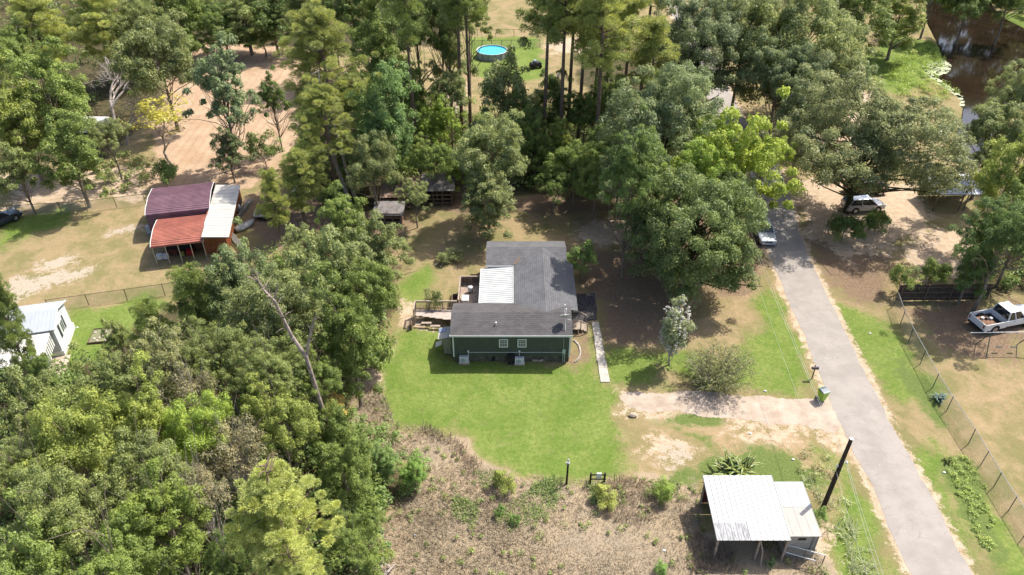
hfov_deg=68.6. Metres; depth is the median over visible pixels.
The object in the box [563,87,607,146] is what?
broadleaf tree
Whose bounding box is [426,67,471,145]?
broadleaf tree
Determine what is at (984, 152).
broadleaf tree
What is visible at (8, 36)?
broadleaf tree
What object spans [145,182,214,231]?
carport
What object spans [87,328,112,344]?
raised bed
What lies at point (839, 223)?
bush
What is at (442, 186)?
old shed
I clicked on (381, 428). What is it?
scrub
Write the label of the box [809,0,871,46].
broadleaf tree
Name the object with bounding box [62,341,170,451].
broadleaf tree
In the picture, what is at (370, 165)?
broadleaf tree
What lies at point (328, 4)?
broadleaf tree
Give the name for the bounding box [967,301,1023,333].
pickup truck
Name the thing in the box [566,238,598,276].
bush
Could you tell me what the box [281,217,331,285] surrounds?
broadleaf tree
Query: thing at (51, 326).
mobile home
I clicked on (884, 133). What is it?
oak tree
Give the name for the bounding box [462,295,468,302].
chest cooler
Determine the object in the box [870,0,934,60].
broadleaf tree
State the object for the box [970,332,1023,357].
swing frame
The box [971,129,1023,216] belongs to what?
broadleaf tree
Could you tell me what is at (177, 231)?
carport
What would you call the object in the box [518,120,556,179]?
broadleaf tree
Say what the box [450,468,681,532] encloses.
green weeds
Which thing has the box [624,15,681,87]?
pine tree
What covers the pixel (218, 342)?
broadleaf tree
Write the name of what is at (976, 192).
grey roofed shed
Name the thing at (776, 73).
broadleaf tree
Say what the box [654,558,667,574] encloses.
bush
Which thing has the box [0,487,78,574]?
broadleaf tree
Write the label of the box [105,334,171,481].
vine covered tree
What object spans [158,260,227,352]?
pine tree
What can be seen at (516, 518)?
bush
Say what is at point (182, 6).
broadleaf tree
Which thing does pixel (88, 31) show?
pine tree
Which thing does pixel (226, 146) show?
broadleaf tree
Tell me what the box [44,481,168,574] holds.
broadleaf tree
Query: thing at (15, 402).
broadleaf tree
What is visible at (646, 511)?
dead stalks
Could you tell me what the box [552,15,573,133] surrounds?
pine tree
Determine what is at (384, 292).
broadleaf tree
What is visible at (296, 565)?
pine tree
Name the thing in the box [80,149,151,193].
undergrowth
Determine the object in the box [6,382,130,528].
broadleaf tree
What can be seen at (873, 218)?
bush
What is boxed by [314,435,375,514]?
broadleaf tree
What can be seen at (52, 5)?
undergrowth
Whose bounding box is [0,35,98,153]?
broadleaf tree
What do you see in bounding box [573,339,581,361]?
edging stones
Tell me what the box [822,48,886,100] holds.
broadleaf tree
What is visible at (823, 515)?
bush
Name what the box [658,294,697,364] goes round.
tree
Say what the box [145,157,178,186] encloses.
bush
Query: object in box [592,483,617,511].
bush
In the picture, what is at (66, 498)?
broadleaf tree
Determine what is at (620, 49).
pine tree
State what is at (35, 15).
pine tree
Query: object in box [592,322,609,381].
footpath
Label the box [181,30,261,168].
broadleaf tree
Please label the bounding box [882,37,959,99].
reeds
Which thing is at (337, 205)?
broadleaf tree
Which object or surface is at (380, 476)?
undergrowth
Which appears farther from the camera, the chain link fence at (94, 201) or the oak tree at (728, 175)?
the chain link fence at (94, 201)
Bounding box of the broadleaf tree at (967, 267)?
[944,214,1015,304]
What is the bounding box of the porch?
[572,292,596,321]
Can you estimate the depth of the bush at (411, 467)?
52.14 m
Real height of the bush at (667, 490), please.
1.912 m
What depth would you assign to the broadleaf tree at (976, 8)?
126.79 m
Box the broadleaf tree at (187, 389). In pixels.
[146,334,236,475]
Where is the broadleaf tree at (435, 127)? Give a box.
[401,86,466,148]
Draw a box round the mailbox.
[811,365,818,378]
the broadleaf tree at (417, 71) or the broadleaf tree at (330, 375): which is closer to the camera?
the broadleaf tree at (330, 375)
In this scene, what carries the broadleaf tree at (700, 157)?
on the ground at (534, 420)
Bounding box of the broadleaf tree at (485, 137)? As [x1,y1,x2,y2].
[450,106,529,220]
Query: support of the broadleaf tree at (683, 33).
on the ground at (534, 420)
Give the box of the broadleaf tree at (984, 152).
[962,133,1002,210]
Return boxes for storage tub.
[156,253,162,259]
[162,253,168,258]
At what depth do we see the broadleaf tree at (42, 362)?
55.67 m
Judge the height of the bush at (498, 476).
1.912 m
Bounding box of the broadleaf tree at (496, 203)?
[457,146,516,240]
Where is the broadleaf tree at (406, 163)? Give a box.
[380,144,417,178]
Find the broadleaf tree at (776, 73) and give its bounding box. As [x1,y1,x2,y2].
[737,24,830,141]
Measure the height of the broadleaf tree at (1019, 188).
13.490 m
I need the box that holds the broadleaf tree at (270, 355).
[220,316,309,431]
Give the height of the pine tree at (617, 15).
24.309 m
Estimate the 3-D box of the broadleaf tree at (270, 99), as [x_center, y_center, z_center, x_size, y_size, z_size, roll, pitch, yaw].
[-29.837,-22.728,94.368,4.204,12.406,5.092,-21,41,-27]
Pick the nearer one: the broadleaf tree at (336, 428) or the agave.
the broadleaf tree at (336, 428)
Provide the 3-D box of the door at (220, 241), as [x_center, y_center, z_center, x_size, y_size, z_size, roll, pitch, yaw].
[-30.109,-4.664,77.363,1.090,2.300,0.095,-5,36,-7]
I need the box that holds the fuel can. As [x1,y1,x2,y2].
[186,248,194,254]
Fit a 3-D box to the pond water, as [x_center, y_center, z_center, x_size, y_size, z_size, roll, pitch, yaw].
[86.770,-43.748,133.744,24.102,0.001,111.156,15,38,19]
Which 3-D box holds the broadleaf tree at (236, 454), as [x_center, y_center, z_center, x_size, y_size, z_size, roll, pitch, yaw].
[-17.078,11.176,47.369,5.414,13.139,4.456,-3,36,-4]
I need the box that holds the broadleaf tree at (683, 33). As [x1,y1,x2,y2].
[645,0,759,115]
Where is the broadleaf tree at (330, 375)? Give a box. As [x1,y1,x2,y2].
[296,336,343,405]
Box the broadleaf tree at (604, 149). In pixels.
[595,130,636,203]
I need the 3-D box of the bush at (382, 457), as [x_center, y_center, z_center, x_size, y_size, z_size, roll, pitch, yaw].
[-9.014,12.374,53.021,2.222,3.785,2.705,-22,42,-28]
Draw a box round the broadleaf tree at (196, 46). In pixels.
[169,25,210,67]
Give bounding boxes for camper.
[76,117,110,132]
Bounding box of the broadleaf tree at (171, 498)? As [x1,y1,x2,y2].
[104,452,215,574]
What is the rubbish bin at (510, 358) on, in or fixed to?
on the ground at (534, 420)
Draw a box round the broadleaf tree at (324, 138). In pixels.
[300,125,336,179]
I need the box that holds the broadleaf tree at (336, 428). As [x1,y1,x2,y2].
[295,389,372,473]
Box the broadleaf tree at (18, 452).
[0,400,81,570]
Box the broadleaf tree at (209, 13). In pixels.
[187,0,240,55]
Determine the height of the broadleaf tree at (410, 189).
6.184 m
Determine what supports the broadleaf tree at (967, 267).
on the ground at (534, 420)
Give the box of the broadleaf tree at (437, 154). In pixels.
[410,132,459,200]
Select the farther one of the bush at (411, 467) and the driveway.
the driveway
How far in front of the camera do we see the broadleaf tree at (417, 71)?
93.61 m
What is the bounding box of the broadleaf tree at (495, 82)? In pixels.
[468,36,543,127]
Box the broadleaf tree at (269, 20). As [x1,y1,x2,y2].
[227,0,308,56]
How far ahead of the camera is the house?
64.92 m
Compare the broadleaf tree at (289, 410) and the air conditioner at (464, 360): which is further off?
the air conditioner at (464, 360)
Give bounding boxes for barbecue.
[467,285,472,291]
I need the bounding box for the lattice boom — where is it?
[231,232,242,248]
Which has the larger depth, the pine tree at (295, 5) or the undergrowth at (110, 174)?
the pine tree at (295, 5)
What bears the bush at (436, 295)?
on the ground at (534, 420)
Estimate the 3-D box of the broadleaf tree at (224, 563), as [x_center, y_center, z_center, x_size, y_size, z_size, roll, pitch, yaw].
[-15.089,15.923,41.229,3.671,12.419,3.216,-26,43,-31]
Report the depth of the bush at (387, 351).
61.49 m
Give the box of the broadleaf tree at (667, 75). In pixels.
[640,59,703,146]
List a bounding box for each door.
[203,237,216,252]
[213,237,225,251]
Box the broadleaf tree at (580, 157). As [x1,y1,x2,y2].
[542,138,601,205]
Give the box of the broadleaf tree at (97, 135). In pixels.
[81,117,131,179]
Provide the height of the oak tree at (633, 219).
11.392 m
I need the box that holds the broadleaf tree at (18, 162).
[0,142,56,212]
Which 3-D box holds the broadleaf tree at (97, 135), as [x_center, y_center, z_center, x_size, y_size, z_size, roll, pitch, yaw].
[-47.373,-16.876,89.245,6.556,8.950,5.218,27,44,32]
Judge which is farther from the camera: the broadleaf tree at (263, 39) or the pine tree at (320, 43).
the broadleaf tree at (263, 39)
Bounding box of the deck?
[410,276,513,329]
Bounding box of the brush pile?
[356,558,395,574]
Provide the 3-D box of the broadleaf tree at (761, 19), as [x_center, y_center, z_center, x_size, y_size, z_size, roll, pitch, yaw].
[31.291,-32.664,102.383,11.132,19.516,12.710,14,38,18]
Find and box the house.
[450,241,587,361]
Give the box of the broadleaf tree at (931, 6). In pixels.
[916,0,957,38]
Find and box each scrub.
[342,413,432,569]
[362,399,830,574]
[797,442,844,478]
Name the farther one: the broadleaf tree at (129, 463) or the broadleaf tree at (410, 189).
the broadleaf tree at (410, 189)
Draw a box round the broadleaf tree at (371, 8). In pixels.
[336,0,388,71]
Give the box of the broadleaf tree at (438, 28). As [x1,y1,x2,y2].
[417,0,470,77]
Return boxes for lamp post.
[565,459,569,484]
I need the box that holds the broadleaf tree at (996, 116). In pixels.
[961,97,1023,199]
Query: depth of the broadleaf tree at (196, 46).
120.58 m
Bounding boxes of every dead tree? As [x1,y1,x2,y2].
[84,48,158,123]
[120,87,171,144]
[248,267,333,454]
[311,70,351,201]
[323,82,356,200]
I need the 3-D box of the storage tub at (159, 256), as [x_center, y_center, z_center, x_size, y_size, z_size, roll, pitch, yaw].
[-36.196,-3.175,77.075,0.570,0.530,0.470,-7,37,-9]
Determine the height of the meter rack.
1.320 m
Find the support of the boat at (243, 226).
on the ground at (534, 420)
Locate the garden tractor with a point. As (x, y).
(534, 63)
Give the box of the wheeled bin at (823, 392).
[815,386,830,400]
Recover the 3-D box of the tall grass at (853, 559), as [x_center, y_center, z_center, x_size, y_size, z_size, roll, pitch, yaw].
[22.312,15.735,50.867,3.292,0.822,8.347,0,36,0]
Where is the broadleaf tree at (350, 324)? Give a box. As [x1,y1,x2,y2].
[304,259,384,408]
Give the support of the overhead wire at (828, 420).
attached to the utility pole
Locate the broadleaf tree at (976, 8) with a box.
[932,0,1015,44]
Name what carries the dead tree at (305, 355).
on the ground at (534, 420)
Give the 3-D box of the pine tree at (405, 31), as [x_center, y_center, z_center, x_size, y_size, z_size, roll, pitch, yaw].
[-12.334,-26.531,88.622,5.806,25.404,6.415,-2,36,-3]
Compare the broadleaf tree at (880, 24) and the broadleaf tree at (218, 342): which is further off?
the broadleaf tree at (880, 24)
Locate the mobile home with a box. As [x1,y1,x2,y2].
[0,300,75,390]
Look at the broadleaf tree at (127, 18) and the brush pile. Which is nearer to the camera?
the brush pile
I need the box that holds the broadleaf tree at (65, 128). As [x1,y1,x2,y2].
[23,107,107,207]
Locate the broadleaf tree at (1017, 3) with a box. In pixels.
[989,0,1023,44]
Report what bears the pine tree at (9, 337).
on the ground at (534, 420)
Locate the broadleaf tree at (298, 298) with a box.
[218,268,329,398]
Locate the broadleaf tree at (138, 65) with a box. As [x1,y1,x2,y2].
[106,6,201,129]
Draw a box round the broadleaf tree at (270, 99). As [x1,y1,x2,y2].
[256,60,293,149]
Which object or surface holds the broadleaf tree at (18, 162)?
on the ground at (534, 420)
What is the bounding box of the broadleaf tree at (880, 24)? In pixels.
[828,0,899,59]
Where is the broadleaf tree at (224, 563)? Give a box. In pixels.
[201,516,267,574]
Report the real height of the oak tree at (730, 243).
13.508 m
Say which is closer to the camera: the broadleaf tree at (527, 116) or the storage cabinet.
the storage cabinet
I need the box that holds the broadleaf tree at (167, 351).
[123,312,203,426]
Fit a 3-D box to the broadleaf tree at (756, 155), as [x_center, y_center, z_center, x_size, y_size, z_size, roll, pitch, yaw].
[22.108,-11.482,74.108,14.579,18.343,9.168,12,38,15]
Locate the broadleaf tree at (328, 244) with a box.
[276,222,377,334]
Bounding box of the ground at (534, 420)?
[0,0,1023,574]
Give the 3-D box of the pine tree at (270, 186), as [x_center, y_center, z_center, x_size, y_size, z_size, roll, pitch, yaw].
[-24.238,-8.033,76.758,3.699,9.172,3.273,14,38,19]
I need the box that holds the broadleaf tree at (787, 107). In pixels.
[772,74,844,168]
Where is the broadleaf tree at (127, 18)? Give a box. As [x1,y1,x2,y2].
[98,0,179,77]
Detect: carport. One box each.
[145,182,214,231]
[150,214,207,265]
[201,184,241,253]
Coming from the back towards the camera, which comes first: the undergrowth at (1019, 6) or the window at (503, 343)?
the undergrowth at (1019, 6)
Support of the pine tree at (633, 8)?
on the ground at (534, 420)
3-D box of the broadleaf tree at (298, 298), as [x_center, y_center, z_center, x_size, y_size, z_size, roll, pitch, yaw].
[-17.766,3.945,57.318,7.565,12.957,6.612,1,36,1]
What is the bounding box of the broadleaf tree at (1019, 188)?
[966,177,1023,286]
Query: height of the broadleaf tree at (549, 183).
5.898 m
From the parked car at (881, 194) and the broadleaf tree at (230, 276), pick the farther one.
the parked car at (881, 194)
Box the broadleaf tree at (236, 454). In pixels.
[193,389,282,516]
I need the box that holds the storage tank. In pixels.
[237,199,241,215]
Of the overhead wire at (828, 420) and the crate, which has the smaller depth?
the overhead wire at (828, 420)
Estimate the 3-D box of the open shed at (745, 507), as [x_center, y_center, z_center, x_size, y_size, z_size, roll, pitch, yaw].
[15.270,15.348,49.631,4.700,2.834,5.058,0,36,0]
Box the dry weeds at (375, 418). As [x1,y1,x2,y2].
[351,378,829,574]
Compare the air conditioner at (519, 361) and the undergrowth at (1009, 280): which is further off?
the undergrowth at (1009, 280)
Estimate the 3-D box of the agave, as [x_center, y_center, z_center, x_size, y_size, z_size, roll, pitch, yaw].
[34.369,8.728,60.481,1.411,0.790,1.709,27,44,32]
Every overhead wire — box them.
[749,235,878,574]
[749,259,865,572]
[752,235,882,572]
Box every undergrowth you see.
[0,0,407,122]
[0,219,395,574]
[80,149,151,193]
[293,73,617,205]
[312,419,387,571]
[975,218,1023,290]
[1008,5,1022,15]
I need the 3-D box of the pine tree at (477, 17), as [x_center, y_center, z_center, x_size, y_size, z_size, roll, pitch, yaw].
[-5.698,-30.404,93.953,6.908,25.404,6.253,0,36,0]
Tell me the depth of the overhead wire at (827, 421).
52.25 m
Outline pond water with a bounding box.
[926,0,1023,164]
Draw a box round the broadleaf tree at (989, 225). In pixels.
[946,188,1023,311]
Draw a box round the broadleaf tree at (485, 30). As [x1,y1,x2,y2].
[437,3,502,81]
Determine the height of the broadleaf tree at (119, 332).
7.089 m
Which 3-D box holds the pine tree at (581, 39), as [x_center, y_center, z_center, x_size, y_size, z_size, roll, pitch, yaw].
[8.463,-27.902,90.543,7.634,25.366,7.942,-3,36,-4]
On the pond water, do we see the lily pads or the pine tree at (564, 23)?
the lily pads
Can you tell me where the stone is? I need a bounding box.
[629,412,637,416]
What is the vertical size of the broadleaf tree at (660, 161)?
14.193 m
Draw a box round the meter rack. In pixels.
[589,472,605,483]
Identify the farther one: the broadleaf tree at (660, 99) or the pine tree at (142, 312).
the broadleaf tree at (660, 99)
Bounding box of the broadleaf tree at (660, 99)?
[596,51,725,194]
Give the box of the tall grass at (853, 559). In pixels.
[800,471,881,574]
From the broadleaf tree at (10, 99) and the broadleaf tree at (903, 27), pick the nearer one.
the broadleaf tree at (10, 99)
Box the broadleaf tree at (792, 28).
[730,0,885,112]
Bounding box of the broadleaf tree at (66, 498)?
[4,404,133,574]
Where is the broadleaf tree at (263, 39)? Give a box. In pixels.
[243,25,285,56]
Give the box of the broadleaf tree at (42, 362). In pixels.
[19,351,63,407]
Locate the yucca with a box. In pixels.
[941,455,952,464]
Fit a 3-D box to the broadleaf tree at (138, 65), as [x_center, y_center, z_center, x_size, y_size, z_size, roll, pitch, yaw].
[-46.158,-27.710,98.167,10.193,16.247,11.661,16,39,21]
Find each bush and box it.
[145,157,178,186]
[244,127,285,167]
[319,390,349,416]
[347,324,396,371]
[352,533,396,574]
[365,441,401,482]
[398,452,427,492]
[424,287,443,309]
[435,246,464,266]
[491,470,516,494]
[493,502,505,516]
[508,514,519,524]
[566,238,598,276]
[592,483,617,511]
[651,475,675,502]
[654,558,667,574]
[812,506,828,526]
[826,212,867,242]
[862,207,892,235]
[888,263,923,293]
[921,257,952,283]
[929,267,952,276]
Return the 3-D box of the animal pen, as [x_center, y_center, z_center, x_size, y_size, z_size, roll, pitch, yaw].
[18.708,17.461,48.164,2.518,1.127,0.807,11,38,15]
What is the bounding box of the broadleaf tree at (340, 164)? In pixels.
[323,125,372,186]
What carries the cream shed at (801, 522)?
on the ground at (534, 420)
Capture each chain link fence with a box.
[5,194,145,214]
[45,282,198,307]
[472,40,539,47]
[893,292,1023,532]
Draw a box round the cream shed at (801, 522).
[774,481,821,556]
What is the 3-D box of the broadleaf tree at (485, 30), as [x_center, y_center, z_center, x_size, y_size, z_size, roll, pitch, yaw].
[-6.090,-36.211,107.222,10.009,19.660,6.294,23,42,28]
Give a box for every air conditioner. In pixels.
[459,355,469,364]
[514,356,524,365]
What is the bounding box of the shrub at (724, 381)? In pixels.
[674,337,762,397]
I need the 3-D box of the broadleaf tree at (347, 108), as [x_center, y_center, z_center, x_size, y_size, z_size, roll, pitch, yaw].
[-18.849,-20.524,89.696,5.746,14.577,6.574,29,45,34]
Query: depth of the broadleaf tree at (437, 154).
83.49 m
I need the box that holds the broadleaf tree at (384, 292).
[334,254,404,360]
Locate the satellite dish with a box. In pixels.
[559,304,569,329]
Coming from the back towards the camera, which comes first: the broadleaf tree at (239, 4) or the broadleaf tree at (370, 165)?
the broadleaf tree at (239, 4)
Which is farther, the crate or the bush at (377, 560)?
the crate
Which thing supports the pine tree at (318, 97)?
on the ground at (534, 420)
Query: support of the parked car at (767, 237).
on the road
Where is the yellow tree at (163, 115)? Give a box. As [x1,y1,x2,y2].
[121,92,192,169]
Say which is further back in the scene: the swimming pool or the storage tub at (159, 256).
the swimming pool
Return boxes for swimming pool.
[476,45,507,61]
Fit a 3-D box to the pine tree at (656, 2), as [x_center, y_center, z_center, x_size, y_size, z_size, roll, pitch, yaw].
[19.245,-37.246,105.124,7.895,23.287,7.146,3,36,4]
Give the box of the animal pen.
[782,545,825,572]
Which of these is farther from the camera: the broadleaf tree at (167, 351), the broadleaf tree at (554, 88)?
the broadleaf tree at (554, 88)
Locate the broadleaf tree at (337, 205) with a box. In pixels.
[314,179,371,257]
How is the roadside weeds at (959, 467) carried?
on the ground at (534, 420)
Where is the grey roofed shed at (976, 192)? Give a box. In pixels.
[918,173,990,210]
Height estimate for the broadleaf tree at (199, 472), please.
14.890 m
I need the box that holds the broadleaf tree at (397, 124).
[344,57,420,186]
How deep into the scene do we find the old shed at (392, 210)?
82.41 m
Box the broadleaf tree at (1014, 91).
[984,58,1023,152]
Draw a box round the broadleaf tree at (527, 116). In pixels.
[499,91,545,169]
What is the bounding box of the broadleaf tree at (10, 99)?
[0,51,56,182]
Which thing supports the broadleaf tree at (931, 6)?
on the ground at (534, 420)
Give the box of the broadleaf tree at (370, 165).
[344,130,404,204]
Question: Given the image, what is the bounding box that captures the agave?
[931,391,947,404]
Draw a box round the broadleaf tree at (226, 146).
[208,126,257,182]
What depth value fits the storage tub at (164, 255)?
77.01 m
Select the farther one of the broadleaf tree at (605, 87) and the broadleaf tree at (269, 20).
the broadleaf tree at (269, 20)
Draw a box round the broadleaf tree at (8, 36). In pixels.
[0,16,48,110]
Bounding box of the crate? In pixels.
[167,249,178,254]
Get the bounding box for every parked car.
[0,208,22,225]
[756,219,776,244]
[840,195,885,213]
[843,181,889,195]
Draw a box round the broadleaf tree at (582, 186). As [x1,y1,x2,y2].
[569,155,616,219]
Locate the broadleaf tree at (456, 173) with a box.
[445,127,483,192]
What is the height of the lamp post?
2.741 m
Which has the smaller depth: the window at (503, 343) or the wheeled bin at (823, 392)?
the wheeled bin at (823, 392)
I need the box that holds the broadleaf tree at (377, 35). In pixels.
[346,0,413,114]
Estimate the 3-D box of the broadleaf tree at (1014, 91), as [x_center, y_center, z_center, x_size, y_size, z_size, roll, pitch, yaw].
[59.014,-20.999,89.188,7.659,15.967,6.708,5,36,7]
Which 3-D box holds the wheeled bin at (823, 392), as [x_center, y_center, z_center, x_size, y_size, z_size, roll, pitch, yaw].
[24.982,8.602,60.337,0.680,1.149,0.809,-12,38,-16]
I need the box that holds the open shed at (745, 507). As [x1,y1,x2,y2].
[699,475,790,565]
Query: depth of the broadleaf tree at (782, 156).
75.73 m
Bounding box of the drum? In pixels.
[145,225,151,233]
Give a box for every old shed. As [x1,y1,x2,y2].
[373,201,404,224]
[379,177,420,209]
[421,173,454,205]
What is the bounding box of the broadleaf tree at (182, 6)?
[140,0,207,56]
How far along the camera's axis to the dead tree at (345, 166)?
84.31 m
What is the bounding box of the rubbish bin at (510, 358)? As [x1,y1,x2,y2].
[508,353,513,363]
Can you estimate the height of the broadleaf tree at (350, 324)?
13.955 m
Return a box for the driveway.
[619,390,840,432]
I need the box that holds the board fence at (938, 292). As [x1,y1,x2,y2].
[896,284,993,301]
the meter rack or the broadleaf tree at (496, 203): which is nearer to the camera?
the meter rack
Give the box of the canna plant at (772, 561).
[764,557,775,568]
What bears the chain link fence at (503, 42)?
on the ground at (534, 420)
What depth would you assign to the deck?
69.00 m
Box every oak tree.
[609,186,673,275]
[621,162,770,308]
[706,157,758,215]
[758,49,982,213]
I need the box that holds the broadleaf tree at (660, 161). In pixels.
[596,124,682,247]
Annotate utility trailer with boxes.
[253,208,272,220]
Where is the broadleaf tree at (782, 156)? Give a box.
[742,112,796,224]
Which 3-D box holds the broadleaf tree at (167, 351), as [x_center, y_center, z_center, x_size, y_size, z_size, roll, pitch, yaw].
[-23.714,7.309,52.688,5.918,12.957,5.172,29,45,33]
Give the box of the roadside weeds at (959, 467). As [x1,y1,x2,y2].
[946,454,997,550]
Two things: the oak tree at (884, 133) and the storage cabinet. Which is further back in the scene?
the oak tree at (884, 133)
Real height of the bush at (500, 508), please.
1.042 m
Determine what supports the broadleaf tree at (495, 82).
on the ground at (534, 420)
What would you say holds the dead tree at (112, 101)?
on the ground at (534, 420)
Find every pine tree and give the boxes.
[0,274,47,372]
[5,0,77,65]
[59,0,140,80]
[123,295,176,375]
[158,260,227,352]
[222,454,345,574]
[254,167,290,245]
[260,543,326,574]
[271,0,324,82]
[272,0,382,186]
[275,140,332,222]
[287,78,365,195]
[378,0,429,146]
[435,0,485,135]
[440,0,489,129]
[515,0,580,132]
[533,0,592,156]
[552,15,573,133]
[564,0,642,167]
[568,0,612,140]
[568,0,633,147]
[586,0,634,126]
[618,0,653,85]
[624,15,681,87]
[639,0,670,90]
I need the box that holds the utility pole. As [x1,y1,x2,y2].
[820,437,853,507]
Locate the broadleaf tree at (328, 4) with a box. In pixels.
[301,0,361,70]
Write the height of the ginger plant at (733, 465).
1.947 m
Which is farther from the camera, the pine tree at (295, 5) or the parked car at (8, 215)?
the pine tree at (295, 5)
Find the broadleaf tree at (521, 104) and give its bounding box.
[509,85,544,159]
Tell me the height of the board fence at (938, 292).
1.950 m
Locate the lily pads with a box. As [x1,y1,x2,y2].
[922,60,964,105]
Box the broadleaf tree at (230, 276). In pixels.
[201,216,278,333]
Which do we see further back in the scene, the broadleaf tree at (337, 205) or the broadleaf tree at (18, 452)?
the broadleaf tree at (337, 205)
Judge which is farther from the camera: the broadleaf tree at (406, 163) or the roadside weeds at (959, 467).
the broadleaf tree at (406, 163)
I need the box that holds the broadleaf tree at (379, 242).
[333,208,416,285]
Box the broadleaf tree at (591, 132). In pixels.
[586,116,617,157]
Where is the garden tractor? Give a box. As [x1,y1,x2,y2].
[529,59,541,68]
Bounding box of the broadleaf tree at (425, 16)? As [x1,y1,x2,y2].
[375,0,463,118]
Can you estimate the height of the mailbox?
1.480 m
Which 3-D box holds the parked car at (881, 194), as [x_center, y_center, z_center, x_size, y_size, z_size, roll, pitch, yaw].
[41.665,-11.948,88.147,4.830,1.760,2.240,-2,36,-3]
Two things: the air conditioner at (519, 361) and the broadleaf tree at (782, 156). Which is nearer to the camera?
the air conditioner at (519, 361)
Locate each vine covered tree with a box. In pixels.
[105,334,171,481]
[158,387,245,521]
[424,0,479,119]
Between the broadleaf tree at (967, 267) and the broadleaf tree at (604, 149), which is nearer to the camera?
the broadleaf tree at (967, 267)
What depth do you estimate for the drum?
80.81 m
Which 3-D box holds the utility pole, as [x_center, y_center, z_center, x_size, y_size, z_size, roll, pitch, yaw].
[21.608,12.533,49.916,0.682,7.450,0.439,0,36,0]
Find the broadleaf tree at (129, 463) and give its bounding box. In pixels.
[99,400,197,573]
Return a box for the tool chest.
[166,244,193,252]
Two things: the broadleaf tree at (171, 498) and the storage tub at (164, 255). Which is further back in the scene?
the storage tub at (164, 255)
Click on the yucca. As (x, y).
(949, 459)
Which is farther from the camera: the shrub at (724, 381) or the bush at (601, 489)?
the shrub at (724, 381)
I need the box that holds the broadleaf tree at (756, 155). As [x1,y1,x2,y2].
[665,85,807,223]
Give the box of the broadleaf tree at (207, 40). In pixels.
[195,19,246,50]
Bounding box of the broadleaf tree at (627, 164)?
[598,103,668,278]
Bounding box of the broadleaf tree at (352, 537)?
[311,501,387,573]
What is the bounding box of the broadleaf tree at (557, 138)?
[539,107,582,159]
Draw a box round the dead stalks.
[418,420,743,573]
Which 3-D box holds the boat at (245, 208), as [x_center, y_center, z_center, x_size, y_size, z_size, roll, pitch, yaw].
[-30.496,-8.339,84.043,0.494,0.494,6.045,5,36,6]
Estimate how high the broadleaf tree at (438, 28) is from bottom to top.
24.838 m
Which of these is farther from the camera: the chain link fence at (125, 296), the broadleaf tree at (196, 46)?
the broadleaf tree at (196, 46)
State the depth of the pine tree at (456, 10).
89.44 m
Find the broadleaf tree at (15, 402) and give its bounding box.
[0,353,91,485]
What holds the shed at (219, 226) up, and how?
on the ground at (534, 420)
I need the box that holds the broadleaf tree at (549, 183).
[534,167,573,214]
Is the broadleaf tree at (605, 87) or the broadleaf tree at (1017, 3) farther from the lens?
the broadleaf tree at (1017, 3)
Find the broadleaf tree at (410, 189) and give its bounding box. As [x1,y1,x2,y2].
[393,177,432,227]
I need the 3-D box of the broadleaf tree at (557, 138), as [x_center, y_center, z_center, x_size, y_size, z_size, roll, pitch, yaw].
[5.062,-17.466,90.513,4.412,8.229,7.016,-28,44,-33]
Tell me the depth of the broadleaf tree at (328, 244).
59.11 m
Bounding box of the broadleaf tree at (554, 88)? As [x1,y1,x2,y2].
[531,69,573,138]
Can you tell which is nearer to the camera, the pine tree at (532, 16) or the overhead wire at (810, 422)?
the overhead wire at (810, 422)
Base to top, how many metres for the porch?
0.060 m
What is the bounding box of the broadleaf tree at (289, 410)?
[236,344,320,494]
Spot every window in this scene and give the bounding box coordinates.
[58,317,65,333]
[499,339,507,347]
[517,339,526,347]
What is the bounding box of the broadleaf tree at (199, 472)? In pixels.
[169,421,232,554]
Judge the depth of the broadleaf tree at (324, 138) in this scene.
87.07 m
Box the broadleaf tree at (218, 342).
[180,311,266,430]
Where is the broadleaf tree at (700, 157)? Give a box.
[659,128,749,231]
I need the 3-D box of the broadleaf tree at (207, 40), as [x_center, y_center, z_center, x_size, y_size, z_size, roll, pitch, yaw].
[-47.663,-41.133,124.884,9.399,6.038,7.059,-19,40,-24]
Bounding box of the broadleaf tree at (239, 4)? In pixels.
[206,0,276,55]
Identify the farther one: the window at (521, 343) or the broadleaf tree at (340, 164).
the broadleaf tree at (340, 164)
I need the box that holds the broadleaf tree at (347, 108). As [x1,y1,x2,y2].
[329,53,374,133]
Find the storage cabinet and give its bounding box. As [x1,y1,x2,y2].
[436,327,452,353]
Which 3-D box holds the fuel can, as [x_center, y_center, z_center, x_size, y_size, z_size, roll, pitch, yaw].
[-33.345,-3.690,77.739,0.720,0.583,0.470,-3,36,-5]
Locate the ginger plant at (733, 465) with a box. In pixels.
[706,445,766,474]
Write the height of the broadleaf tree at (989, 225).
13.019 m
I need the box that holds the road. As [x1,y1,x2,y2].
[670,4,972,574]
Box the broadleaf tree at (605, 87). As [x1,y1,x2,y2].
[585,64,639,123]
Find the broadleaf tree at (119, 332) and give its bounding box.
[99,318,132,362]
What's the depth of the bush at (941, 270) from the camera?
73.01 m
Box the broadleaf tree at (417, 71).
[388,59,434,133]
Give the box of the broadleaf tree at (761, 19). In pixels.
[705,0,784,108]
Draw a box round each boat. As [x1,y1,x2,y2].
[234,219,254,232]
[237,198,252,218]
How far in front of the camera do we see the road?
59.55 m
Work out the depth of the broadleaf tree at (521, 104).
90.04 m

